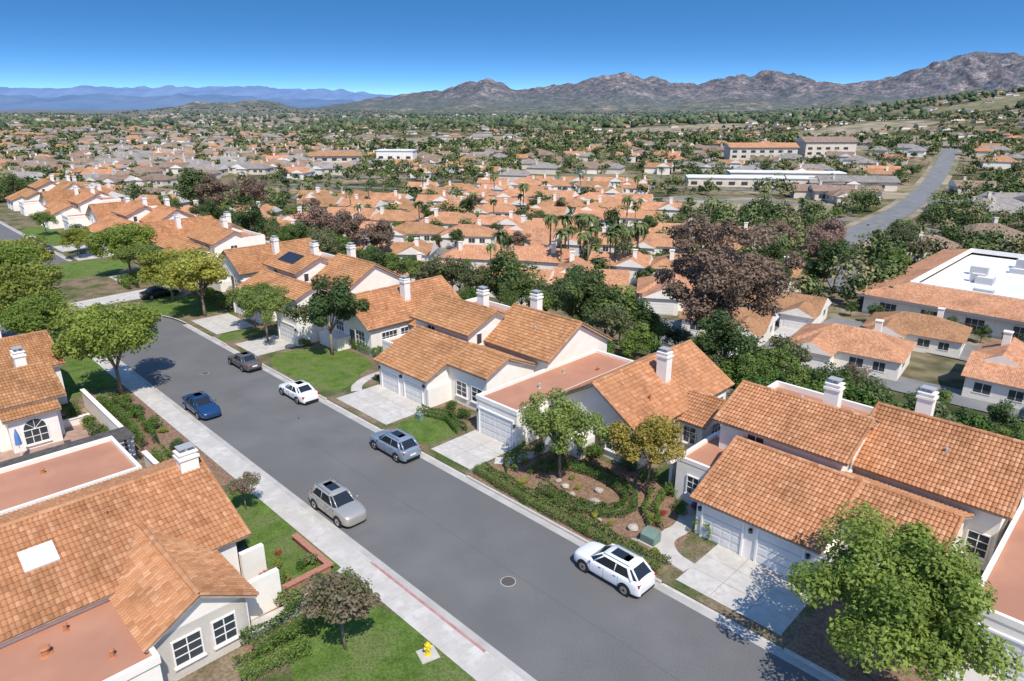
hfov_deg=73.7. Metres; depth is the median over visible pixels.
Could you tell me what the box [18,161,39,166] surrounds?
house
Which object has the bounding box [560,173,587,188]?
house
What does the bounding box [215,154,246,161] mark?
house
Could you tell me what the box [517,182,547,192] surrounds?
house
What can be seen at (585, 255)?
tree
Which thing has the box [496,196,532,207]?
house
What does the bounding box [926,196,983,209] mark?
house
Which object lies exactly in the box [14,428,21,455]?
patio umbrella
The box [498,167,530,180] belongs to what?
house
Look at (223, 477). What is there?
mulch bed
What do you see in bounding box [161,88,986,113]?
foothill ridge
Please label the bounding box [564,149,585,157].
house
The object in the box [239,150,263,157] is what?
house
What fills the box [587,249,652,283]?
house
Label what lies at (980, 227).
house
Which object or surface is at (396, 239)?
garage door
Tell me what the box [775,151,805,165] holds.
house
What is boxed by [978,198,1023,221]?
house
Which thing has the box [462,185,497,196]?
house
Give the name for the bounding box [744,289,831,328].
house
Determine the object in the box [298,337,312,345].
shrub
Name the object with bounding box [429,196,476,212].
house
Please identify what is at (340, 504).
parked car
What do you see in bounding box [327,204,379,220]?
house
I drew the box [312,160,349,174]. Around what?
house
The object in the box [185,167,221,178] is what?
house
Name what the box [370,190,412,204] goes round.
house
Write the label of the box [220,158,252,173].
house
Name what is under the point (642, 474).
shrub
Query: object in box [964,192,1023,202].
house
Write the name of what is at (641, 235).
palm tree
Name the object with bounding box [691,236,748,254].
house
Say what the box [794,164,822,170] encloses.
house
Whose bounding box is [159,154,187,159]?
house
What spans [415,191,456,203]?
house
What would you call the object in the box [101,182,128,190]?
house
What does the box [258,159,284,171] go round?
house
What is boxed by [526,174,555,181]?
house
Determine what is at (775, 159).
house
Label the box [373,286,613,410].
house
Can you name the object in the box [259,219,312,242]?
house
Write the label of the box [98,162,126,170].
house
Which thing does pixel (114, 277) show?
driveway
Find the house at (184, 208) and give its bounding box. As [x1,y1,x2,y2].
[180,200,235,216]
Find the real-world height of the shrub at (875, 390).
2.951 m
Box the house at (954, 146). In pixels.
[951,141,967,149]
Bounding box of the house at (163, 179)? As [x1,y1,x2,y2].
[136,171,177,186]
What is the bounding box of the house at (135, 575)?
[0,442,282,680]
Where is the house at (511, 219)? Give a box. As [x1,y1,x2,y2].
[475,211,527,234]
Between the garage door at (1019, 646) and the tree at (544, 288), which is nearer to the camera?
the garage door at (1019, 646)
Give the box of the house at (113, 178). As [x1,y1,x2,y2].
[94,171,135,185]
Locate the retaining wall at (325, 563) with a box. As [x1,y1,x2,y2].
[281,533,333,593]
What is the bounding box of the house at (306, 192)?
[295,187,334,203]
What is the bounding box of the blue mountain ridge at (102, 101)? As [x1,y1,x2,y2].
[0,93,355,110]
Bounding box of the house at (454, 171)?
[437,159,467,172]
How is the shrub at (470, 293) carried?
on the ground at (932, 368)
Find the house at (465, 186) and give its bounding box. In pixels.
[444,181,474,193]
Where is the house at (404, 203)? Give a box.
[386,194,426,212]
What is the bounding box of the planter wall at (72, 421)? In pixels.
[63,413,89,427]
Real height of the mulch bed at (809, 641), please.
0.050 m
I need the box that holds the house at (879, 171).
[860,166,895,175]
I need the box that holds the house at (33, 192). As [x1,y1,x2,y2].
[5,173,84,210]
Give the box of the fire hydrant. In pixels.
[416,641,439,663]
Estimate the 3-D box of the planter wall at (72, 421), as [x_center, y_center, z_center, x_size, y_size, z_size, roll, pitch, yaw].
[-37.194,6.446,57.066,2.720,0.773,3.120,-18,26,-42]
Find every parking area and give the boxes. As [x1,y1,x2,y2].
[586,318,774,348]
[822,317,978,360]
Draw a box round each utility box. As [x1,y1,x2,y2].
[415,412,423,420]
[637,525,662,548]
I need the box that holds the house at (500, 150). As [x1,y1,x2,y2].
[495,146,516,153]
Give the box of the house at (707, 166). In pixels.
[703,160,729,172]
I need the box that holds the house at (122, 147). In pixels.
[107,144,130,149]
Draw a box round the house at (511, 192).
[494,188,534,197]
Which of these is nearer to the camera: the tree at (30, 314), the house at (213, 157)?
the tree at (30, 314)
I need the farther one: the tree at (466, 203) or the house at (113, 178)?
the house at (113, 178)
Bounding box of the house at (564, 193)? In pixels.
[533,185,578,199]
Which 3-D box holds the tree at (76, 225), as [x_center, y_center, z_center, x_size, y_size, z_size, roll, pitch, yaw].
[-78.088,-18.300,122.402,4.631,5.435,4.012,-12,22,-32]
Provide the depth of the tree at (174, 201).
165.15 m
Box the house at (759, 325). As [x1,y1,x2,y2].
[679,299,778,351]
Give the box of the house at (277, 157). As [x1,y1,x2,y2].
[265,153,290,159]
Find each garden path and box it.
[250,561,364,636]
[351,372,379,390]
[494,444,550,463]
[657,503,696,571]
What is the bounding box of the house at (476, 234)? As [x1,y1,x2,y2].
[437,219,497,247]
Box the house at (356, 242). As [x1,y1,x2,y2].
[334,233,373,257]
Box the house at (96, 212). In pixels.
[61,195,160,229]
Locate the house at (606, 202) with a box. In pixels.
[593,195,628,208]
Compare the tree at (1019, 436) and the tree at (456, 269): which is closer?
the tree at (1019, 436)
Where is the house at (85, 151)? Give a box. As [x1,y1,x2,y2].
[77,148,97,153]
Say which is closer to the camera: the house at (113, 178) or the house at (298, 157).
the house at (113, 178)
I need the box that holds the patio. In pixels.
[0,408,97,461]
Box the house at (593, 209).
[574,199,619,227]
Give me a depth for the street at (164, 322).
82.48 m
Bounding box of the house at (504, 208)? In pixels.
[472,198,520,215]
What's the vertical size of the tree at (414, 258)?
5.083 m
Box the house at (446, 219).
[418,208,477,228]
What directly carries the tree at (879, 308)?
on the ground at (932, 368)
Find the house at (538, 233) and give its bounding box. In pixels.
[502,215,558,247]
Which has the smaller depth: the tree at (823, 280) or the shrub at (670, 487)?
the shrub at (670, 487)
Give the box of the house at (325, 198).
[297,187,342,209]
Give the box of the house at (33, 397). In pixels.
[0,330,67,453]
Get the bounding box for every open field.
[367,136,502,141]
[536,174,684,182]
[595,124,760,132]
[652,195,854,213]
[742,191,903,198]
[793,120,939,135]
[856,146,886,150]
[933,94,1023,113]
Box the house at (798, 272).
[765,256,809,291]
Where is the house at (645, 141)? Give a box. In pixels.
[634,138,651,147]
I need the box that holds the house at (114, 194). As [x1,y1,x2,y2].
[88,186,125,200]
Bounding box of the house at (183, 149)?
[178,147,193,151]
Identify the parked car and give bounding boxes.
[40,244,53,252]
[139,286,179,299]
[181,391,220,419]
[227,351,261,371]
[278,380,318,404]
[308,478,366,527]
[370,428,420,462]
[574,541,655,596]
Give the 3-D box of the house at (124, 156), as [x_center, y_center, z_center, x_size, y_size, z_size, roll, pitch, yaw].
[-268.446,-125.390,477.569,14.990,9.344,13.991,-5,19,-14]
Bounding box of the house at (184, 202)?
[135,192,190,205]
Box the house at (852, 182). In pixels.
[845,175,878,185]
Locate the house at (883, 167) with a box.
[867,162,900,169]
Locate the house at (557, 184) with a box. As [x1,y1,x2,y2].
[541,177,573,190]
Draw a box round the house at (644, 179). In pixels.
[624,175,651,190]
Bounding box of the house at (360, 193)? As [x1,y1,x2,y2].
[338,187,373,198]
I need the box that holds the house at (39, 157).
[29,154,54,159]
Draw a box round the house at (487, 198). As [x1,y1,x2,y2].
[456,192,495,206]
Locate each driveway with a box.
[53,244,88,252]
[65,253,107,260]
[69,291,140,307]
[110,274,139,281]
[185,313,253,337]
[227,335,295,355]
[326,384,426,430]
[421,430,512,476]
[661,544,815,650]
[772,326,798,337]
[938,660,1005,680]
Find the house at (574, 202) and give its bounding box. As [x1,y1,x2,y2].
[544,194,585,215]
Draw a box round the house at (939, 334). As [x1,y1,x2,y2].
[861,307,972,358]
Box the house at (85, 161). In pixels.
[68,157,98,164]
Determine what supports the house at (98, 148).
on the ground at (932, 368)
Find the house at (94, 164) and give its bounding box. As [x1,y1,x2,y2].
[87,160,115,166]
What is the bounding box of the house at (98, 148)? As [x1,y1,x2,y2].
[88,145,103,150]
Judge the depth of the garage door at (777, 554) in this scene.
38.31 m
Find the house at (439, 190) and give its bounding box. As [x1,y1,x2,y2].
[418,181,451,194]
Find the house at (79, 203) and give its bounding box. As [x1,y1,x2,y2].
[41,182,123,228]
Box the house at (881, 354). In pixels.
[790,319,916,380]
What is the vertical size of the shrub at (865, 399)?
3.519 m
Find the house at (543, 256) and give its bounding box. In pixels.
[507,242,579,269]
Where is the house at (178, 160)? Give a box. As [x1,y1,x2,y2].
[173,157,203,161]
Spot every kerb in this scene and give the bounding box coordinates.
[114,360,371,561]
[212,337,226,345]
[262,363,326,399]
[466,475,661,583]
[484,651,523,680]
[783,648,845,680]
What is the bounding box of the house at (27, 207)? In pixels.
[18,184,107,215]
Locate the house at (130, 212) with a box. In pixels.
[87,195,195,244]
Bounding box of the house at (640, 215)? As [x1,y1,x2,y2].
[619,202,662,226]
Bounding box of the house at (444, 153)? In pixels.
[437,150,454,156]
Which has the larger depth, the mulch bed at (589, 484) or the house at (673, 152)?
the house at (673, 152)
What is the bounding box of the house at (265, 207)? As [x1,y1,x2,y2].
[233,201,281,216]
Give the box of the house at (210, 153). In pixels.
[199,148,216,157]
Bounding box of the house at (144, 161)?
[126,158,154,168]
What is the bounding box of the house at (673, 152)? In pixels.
[653,149,681,158]
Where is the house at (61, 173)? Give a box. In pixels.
[45,171,77,179]
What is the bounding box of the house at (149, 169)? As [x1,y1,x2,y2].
[124,163,165,173]
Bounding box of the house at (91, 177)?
[82,170,111,182]
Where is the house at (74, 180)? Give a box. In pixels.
[59,176,95,187]
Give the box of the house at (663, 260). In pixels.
[649,249,692,274]
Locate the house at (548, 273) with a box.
[474,265,554,305]
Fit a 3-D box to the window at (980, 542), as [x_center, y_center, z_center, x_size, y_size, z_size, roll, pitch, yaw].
[26.262,11.562,38.593,1.240,1.620,0.160,18,26,42]
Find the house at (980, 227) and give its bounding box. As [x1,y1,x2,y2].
[941,217,1023,250]
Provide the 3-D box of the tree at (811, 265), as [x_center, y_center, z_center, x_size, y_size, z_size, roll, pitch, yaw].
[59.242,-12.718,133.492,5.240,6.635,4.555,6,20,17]
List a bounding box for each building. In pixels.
[308,151,362,162]
[375,149,417,160]
[684,174,815,187]
[723,143,799,159]
[726,170,846,175]
[794,136,858,157]
[808,185,884,201]
[815,175,900,190]
[856,248,1023,342]
[1013,195,1023,201]
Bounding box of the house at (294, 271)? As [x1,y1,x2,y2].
[227,240,402,324]
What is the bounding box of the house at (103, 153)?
[91,150,116,156]
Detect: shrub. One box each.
[63,404,82,416]
[79,415,96,426]
[86,421,107,435]
[98,397,119,410]
[119,391,132,403]
[125,403,144,416]
[141,414,163,430]
[156,426,167,431]
[168,438,183,449]
[236,537,249,547]
[272,558,282,568]
[273,586,303,608]
[278,568,290,584]
[295,557,306,570]
[296,552,317,564]
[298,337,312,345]
[309,571,345,593]
[339,566,360,579]
[446,399,456,409]
[454,407,471,418]
[458,286,476,299]
[503,299,518,305]
[518,477,528,484]
[521,457,529,462]
[526,465,538,473]
[531,439,547,454]
[547,443,568,456]
[574,483,581,489]
[576,445,590,456]
[585,442,604,457]
[591,510,597,517]
[607,340,615,353]
[607,519,614,525]
[618,457,639,470]
[619,335,650,356]
[636,332,661,350]
[636,467,657,481]
[649,513,657,519]
[651,547,660,554]
[660,481,677,495]
[673,497,687,514]
[708,351,730,368]
[717,351,755,380]
[718,354,737,380]
[720,358,762,386]
[735,373,774,388]
[742,355,784,380]
[760,368,785,381]
[780,369,789,381]
[790,378,845,398]
[801,372,858,401]
[847,380,905,408]
[853,385,890,405]
[857,378,896,403]
[901,401,914,410]
[908,398,952,420]
[943,407,993,431]
[943,414,964,424]
[1005,431,1020,437]
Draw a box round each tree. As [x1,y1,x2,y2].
[0,172,30,193]
[0,183,25,193]
[0,191,12,202]
[0,233,56,262]
[0,239,42,280]
[0,258,64,317]
[0,290,72,337]
[28,210,58,235]
[49,299,162,394]
[59,227,93,257]
[69,223,88,252]
[82,221,157,273]
[113,241,162,282]
[136,246,189,301]
[158,194,178,205]
[159,245,227,316]
[173,167,212,204]
[173,197,183,207]
[182,261,230,303]
[188,202,202,215]
[194,173,239,205]
[197,212,214,217]
[198,199,226,218]
[215,205,236,218]
[226,282,270,328]
[227,471,260,509]
[230,201,265,232]
[236,285,291,341]
[237,174,268,202]
[259,223,278,238]
[261,216,281,242]
[266,209,279,216]
[268,231,286,240]
[273,225,281,240]
[280,226,298,240]
[282,205,296,215]
[283,274,369,354]
[290,221,314,239]
[292,205,337,231]
[299,570,381,649]
[302,197,320,207]
[305,225,336,242]
[306,231,337,252]
[324,235,349,252]
[325,232,341,251]
[326,243,343,254]
[333,209,367,241]
[344,187,353,205]
[354,203,362,213]
[356,244,374,258]
[359,218,394,249]
[361,247,381,258]
[362,247,388,267]
[364,185,370,198]
[378,252,390,264]
[379,172,385,192]
[386,252,410,274]
[389,181,395,191]
[392,220,401,226]
[398,256,420,280]
[403,234,414,241]
[405,259,425,279]
[412,200,423,221]
[415,254,448,278]
[419,172,425,185]
[421,204,429,216]
[422,208,433,216]
[430,234,442,243]
[437,168,442,186]
[439,255,468,287]
[444,262,470,295]
[447,228,464,246]
[449,164,456,182]
[459,198,475,211]
[460,261,496,290]
[461,267,493,289]
[466,192,484,205]
[468,192,477,212]
[484,243,496,258]
[484,245,546,293]
[485,278,501,303]
[486,166,493,183]
[489,199,496,214]
[489,220,502,231]
[490,174,498,190]
[492,230,510,250]
[496,280,521,302]
[497,233,510,245]
[511,230,530,245]
[514,285,533,304]
[517,183,530,214]
[517,193,524,213]
[518,387,615,478]
[523,289,555,308]
[527,214,540,219]
[527,278,555,306]
[528,199,537,205]
[529,283,559,311]
[536,210,547,217]
[543,214,560,247]
[547,263,597,317]
[553,229,570,261]
[554,199,567,206]
[554,213,575,248]
[556,241,567,248]
[556,270,605,320]
[557,265,607,322]
[559,197,565,206]
[562,225,576,248]
[564,306,578,315]
[571,213,586,257]
[574,231,591,258]
[578,174,583,192]
[580,213,598,260]
[580,284,633,333]
[583,284,637,340]
[584,250,590,260]
[585,226,599,250]
[586,234,602,247]
[590,303,632,346]
[600,231,620,268]
[606,223,624,258]
[606,412,686,494]
[614,225,629,252]
[616,295,662,333]
[617,321,649,356]
[619,227,636,258]
[621,195,633,225]
[629,221,647,256]
[630,205,639,227]
[632,227,648,245]
[633,176,642,193]
[638,249,649,254]
[642,217,658,232]
[644,215,657,221]
[644,265,655,275]
[646,180,653,193]
[648,315,672,350]
[654,211,804,338]
[656,322,670,350]
[658,167,665,187]
[663,324,692,344]
[681,169,690,194]
[685,197,693,217]
[690,331,719,356]
[696,307,765,357]
[704,200,717,223]
[708,207,724,220]
[720,217,731,229]
[736,353,774,376]
[747,212,756,224]
[752,345,800,372]
[758,238,796,260]
[759,189,771,208]
[759,220,797,244]
[766,258,793,275]
[768,219,779,226]
[768,334,812,370]
[775,266,792,287]
[776,237,787,247]
[785,361,817,385]
[786,498,1023,680]
[798,197,810,211]
[802,258,828,279]
[804,216,846,265]
[806,232,840,265]
[810,249,820,260]
[811,360,857,387]
[815,237,862,293]
[820,270,831,286]
[828,207,841,216]
[843,362,872,381]
[845,301,859,316]
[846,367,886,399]
[867,302,885,316]
[870,230,888,244]
[876,247,911,268]
[886,219,918,234]
[887,226,918,247]
[888,218,913,226]
[902,387,941,407]
[904,239,930,258]
[915,215,928,223]
[935,395,948,418]
[938,388,953,404]
[947,315,963,324]
[954,405,982,423]
[958,200,975,210]
[972,324,992,342]
[979,234,994,245]
[983,399,1023,430]
[993,422,1023,436]
[1012,430,1023,440]
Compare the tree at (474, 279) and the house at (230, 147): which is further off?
the house at (230, 147)
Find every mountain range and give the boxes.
[0,85,396,100]
[300,51,1023,109]
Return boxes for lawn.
[23,226,62,244]
[43,260,131,279]
[50,332,122,399]
[142,295,217,316]
[217,329,262,340]
[226,490,340,588]
[270,348,371,390]
[285,606,475,680]
[396,414,459,443]
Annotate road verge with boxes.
[844,148,961,245]
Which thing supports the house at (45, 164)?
on the ground at (932, 368)
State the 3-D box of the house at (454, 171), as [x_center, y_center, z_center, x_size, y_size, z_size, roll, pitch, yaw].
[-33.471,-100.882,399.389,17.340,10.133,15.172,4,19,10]
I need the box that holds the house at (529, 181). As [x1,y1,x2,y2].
[507,175,541,187]
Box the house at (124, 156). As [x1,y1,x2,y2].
[116,154,140,158]
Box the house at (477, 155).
[471,153,490,163]
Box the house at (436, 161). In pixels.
[415,155,440,167]
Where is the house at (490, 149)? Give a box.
[479,147,496,151]
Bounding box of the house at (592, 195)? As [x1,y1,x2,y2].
[577,189,613,201]
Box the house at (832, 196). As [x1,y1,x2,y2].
[825,185,864,203]
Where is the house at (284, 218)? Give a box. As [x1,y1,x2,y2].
[277,207,327,224]
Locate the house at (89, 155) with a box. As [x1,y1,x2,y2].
[69,153,90,157]
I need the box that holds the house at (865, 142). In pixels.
[857,139,871,145]
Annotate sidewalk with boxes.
[88,354,519,680]
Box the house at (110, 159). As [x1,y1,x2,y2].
[99,156,128,162]
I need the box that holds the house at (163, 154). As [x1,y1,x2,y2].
[155,151,181,156]
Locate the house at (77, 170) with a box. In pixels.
[56,164,86,173]
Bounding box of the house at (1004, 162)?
[980,154,1019,168]
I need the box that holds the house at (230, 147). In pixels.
[216,145,235,150]
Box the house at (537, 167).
[526,160,559,173]
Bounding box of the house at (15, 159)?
[7,156,41,161]
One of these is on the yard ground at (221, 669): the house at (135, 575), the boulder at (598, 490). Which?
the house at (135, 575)
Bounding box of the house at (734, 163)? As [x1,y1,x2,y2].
[718,157,744,168]
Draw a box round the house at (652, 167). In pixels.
[644,159,673,174]
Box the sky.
[0,0,1023,94]
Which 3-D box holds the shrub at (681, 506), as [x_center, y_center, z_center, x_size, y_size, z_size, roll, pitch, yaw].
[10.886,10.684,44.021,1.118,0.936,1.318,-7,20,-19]
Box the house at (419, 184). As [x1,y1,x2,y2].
[407,178,439,193]
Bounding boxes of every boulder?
[561,483,568,488]
[589,497,600,504]
[594,487,603,493]
[627,523,638,531]
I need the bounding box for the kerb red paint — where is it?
[370,562,485,651]
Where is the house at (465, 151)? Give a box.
[457,147,474,155]
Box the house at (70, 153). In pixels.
[67,151,83,155]
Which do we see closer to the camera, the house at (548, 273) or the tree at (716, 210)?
the house at (548, 273)
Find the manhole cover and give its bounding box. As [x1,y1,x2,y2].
[500,576,515,586]
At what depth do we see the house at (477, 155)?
452.56 m
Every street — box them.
[0,224,67,264]
[0,316,183,337]
[114,325,820,680]
[277,184,810,203]
[291,197,857,220]
[323,176,784,191]
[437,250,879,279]
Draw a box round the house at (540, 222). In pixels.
[532,218,577,237]
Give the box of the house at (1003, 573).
[962,498,1023,680]
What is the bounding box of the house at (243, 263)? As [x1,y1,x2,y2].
[196,235,320,291]
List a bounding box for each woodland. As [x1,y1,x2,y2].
[0,87,1023,132]
[0,98,1023,155]
[0,134,1023,197]
[0,182,1023,302]
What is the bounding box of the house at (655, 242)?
[629,230,685,255]
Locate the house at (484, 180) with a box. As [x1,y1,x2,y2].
[477,172,509,186]
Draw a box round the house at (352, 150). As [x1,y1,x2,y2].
[341,147,363,155]
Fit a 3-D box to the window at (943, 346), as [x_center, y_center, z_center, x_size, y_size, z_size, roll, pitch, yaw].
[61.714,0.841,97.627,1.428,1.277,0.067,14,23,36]
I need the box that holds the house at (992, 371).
[961,330,1023,409]
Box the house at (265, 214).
[250,207,279,221]
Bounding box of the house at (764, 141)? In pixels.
[759,138,779,142]
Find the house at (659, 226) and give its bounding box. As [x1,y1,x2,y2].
[648,219,697,237]
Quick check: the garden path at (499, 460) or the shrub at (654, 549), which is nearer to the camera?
the shrub at (654, 549)
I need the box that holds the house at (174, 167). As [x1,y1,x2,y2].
[158,159,191,173]
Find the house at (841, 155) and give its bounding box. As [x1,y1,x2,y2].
[825,149,855,162]
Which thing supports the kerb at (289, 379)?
on the ground at (932, 368)
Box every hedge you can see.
[96,392,159,449]
[117,269,156,288]
[151,444,173,462]
[191,284,232,309]
[231,626,311,680]
[238,592,331,659]
[349,339,382,356]
[416,404,467,433]
[473,461,671,575]
[503,444,531,472]
[531,456,638,517]
[641,486,665,527]
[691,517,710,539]
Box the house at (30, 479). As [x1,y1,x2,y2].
[0,426,141,515]
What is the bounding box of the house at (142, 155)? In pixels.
[125,152,147,157]
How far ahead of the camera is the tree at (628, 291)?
79.01 m
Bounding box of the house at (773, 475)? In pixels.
[674,376,1023,582]
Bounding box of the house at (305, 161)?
[295,157,323,162]
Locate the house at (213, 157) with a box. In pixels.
[211,153,237,163]
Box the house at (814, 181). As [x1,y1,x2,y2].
[809,175,844,184]
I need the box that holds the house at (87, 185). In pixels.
[84,184,134,200]
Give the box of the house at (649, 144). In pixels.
[644,141,662,148]
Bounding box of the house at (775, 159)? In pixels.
[749,154,780,166]
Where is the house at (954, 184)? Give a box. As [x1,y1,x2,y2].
[948,176,1001,194]
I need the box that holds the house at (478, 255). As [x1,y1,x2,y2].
[437,241,505,268]
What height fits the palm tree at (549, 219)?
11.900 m
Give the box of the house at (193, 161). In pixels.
[182,157,211,163]
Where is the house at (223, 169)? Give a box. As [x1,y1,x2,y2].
[192,162,228,175]
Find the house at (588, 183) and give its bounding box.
[576,177,611,192]
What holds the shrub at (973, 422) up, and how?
on the ground at (932, 368)
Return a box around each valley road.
[786,365,1023,420]
[827,245,859,293]
[843,148,957,244]
[885,227,941,231]
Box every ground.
[0,92,1023,432]
[0,203,990,680]
[0,261,186,323]
[53,332,472,680]
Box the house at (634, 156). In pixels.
[616,150,639,161]
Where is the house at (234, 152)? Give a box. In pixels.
[223,149,248,155]
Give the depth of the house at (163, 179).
315.89 m
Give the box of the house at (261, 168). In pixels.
[236,160,273,174]
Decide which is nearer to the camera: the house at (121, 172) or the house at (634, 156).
the house at (121, 172)
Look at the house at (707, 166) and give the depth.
396.54 m
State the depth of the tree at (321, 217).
138.21 m
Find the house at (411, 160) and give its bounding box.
[390,156,419,170]
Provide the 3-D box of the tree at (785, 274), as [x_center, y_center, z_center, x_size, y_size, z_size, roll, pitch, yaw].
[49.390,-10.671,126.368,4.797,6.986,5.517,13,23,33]
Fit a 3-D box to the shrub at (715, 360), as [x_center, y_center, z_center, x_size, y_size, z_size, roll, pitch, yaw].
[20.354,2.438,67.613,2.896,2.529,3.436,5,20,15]
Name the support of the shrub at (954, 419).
on the yard ground at (694, 547)
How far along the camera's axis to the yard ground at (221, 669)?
32.06 m
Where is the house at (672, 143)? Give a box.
[666,140,693,150]
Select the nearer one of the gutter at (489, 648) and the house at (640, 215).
the gutter at (489, 648)
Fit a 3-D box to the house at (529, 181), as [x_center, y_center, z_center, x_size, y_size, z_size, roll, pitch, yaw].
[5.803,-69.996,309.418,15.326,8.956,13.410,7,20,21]
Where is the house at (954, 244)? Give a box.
[887,232,965,260]
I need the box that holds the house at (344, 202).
[337,194,385,209]
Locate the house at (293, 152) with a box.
[287,148,308,154]
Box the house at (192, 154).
[180,150,202,157]
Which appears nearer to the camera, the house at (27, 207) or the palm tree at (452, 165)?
the house at (27, 207)
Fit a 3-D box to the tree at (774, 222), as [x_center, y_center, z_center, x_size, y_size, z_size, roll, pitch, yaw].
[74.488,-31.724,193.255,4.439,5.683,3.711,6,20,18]
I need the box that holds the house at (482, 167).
[476,161,501,176]
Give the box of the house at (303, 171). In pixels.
[281,164,315,179]
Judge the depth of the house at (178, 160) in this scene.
421.94 m
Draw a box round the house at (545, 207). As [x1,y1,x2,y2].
[523,197,569,218]
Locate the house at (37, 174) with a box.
[10,168,45,178]
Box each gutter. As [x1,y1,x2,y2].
[0,222,70,260]
[112,355,536,680]
[183,324,835,680]
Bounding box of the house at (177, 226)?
[102,212,212,255]
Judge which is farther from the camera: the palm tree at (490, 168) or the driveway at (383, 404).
the palm tree at (490, 168)
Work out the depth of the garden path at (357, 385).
65.04 m
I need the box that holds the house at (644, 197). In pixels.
[614,189,652,203]
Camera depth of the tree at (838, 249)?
128.36 m
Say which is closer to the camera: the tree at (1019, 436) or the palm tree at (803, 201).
the tree at (1019, 436)
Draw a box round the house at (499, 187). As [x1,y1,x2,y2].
[479,181,512,193]
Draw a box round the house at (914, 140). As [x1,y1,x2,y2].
[908,138,932,147]
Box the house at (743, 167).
[732,163,761,169]
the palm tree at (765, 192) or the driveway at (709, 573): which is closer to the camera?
the driveway at (709, 573)
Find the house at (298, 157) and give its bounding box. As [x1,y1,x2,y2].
[282,153,309,162]
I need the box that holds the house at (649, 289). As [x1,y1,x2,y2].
[636,273,696,315]
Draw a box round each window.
[22,418,51,446]
[170,628,206,671]
[210,611,238,650]
[233,275,239,286]
[303,273,309,281]
[335,318,344,332]
[355,328,365,348]
[381,329,397,347]
[400,326,408,333]
[427,324,435,329]
[455,379,467,399]
[469,238,474,242]
[470,385,482,403]
[476,332,482,344]
[602,246,608,251]
[604,436,622,455]
[682,424,696,445]
[684,474,700,495]
[689,324,699,330]
[710,422,720,434]
[746,433,764,443]
[846,457,853,472]
[849,356,863,367]
[872,360,885,372]
[879,302,896,311]
[916,338,929,347]
[920,309,937,315]
[937,341,949,351]
[961,528,991,561]
[964,317,985,331]
[972,381,992,395]
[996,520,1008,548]
[1006,389,1023,403]
[1012,326,1023,341]
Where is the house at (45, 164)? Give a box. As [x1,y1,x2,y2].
[33,161,62,173]
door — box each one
[19,205,24,214]
[62,219,68,229]
[172,169,180,173]
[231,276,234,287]
[233,297,243,314]
[247,312,257,322]
[277,319,296,345]
[350,329,355,348]
[380,364,399,393]
[391,237,400,241]
[403,374,423,403]
[442,240,456,246]
[478,406,513,447]
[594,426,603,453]
[640,534,653,545]
[648,301,673,314]
[699,505,745,555]
[753,529,805,582]
[783,317,807,328]
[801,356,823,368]
[963,622,1023,680]
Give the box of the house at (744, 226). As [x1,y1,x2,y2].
[712,222,759,248]
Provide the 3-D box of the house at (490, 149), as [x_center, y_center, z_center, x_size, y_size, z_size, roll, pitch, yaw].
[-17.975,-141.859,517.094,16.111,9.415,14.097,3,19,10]
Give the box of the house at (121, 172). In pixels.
[110,168,146,176]
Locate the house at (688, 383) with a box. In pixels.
[476,340,734,469]
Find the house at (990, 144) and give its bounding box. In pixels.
[980,141,1010,146]
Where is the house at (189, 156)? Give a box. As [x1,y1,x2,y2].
[166,153,192,158]
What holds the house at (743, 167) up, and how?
on the ground at (932, 368)
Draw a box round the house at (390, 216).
[365,207,423,227]
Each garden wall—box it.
[80,388,135,456]
[141,450,158,466]
[668,430,719,483]
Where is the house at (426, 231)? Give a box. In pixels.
[386,217,445,243]
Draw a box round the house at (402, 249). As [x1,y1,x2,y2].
[378,237,438,260]
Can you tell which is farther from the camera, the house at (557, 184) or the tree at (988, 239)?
the house at (557, 184)
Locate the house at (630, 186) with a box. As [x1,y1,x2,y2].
[620,177,648,193]
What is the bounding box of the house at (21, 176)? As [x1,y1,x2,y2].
[2,171,40,179]
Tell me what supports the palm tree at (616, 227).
on the ground at (932, 368)
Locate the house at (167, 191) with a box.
[136,183,180,198]
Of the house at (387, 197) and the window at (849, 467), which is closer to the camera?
the window at (849, 467)
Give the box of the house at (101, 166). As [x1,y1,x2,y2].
[87,164,116,169]
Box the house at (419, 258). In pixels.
[394,252,464,290]
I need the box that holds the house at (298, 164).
[278,161,311,169]
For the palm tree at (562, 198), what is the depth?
220.62 m
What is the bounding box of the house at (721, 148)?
[702,144,723,155]
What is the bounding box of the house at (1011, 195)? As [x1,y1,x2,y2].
[977,191,1023,197]
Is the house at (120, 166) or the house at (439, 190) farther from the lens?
the house at (120, 166)
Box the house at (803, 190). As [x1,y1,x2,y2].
[789,181,831,198]
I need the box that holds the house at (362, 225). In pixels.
[332,215,379,238]
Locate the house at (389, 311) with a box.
[275,275,460,355]
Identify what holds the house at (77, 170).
on the ground at (932, 368)
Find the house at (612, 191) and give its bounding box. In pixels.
[589,184,623,196]
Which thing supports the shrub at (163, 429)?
on the mulch bed at (223, 477)
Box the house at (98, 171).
[80,165,117,174]
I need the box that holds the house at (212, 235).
[155,211,265,264]
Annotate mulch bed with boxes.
[106,391,235,486]
[241,590,307,663]
[469,440,692,576]
[786,595,931,680]
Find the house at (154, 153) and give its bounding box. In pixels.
[153,148,175,155]
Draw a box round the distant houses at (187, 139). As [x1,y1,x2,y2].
[0,91,1023,173]
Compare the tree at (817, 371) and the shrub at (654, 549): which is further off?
the tree at (817, 371)
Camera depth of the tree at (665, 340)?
93.63 m
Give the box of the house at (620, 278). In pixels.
[550,251,629,291]
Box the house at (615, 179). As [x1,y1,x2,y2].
[593,173,623,186]
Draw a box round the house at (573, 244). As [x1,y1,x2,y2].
[562,227,621,251]
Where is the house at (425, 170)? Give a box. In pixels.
[410,164,437,178]
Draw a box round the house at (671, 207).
[637,198,681,220]
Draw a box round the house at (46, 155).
[35,153,55,156]
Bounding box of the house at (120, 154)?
[114,151,140,155]

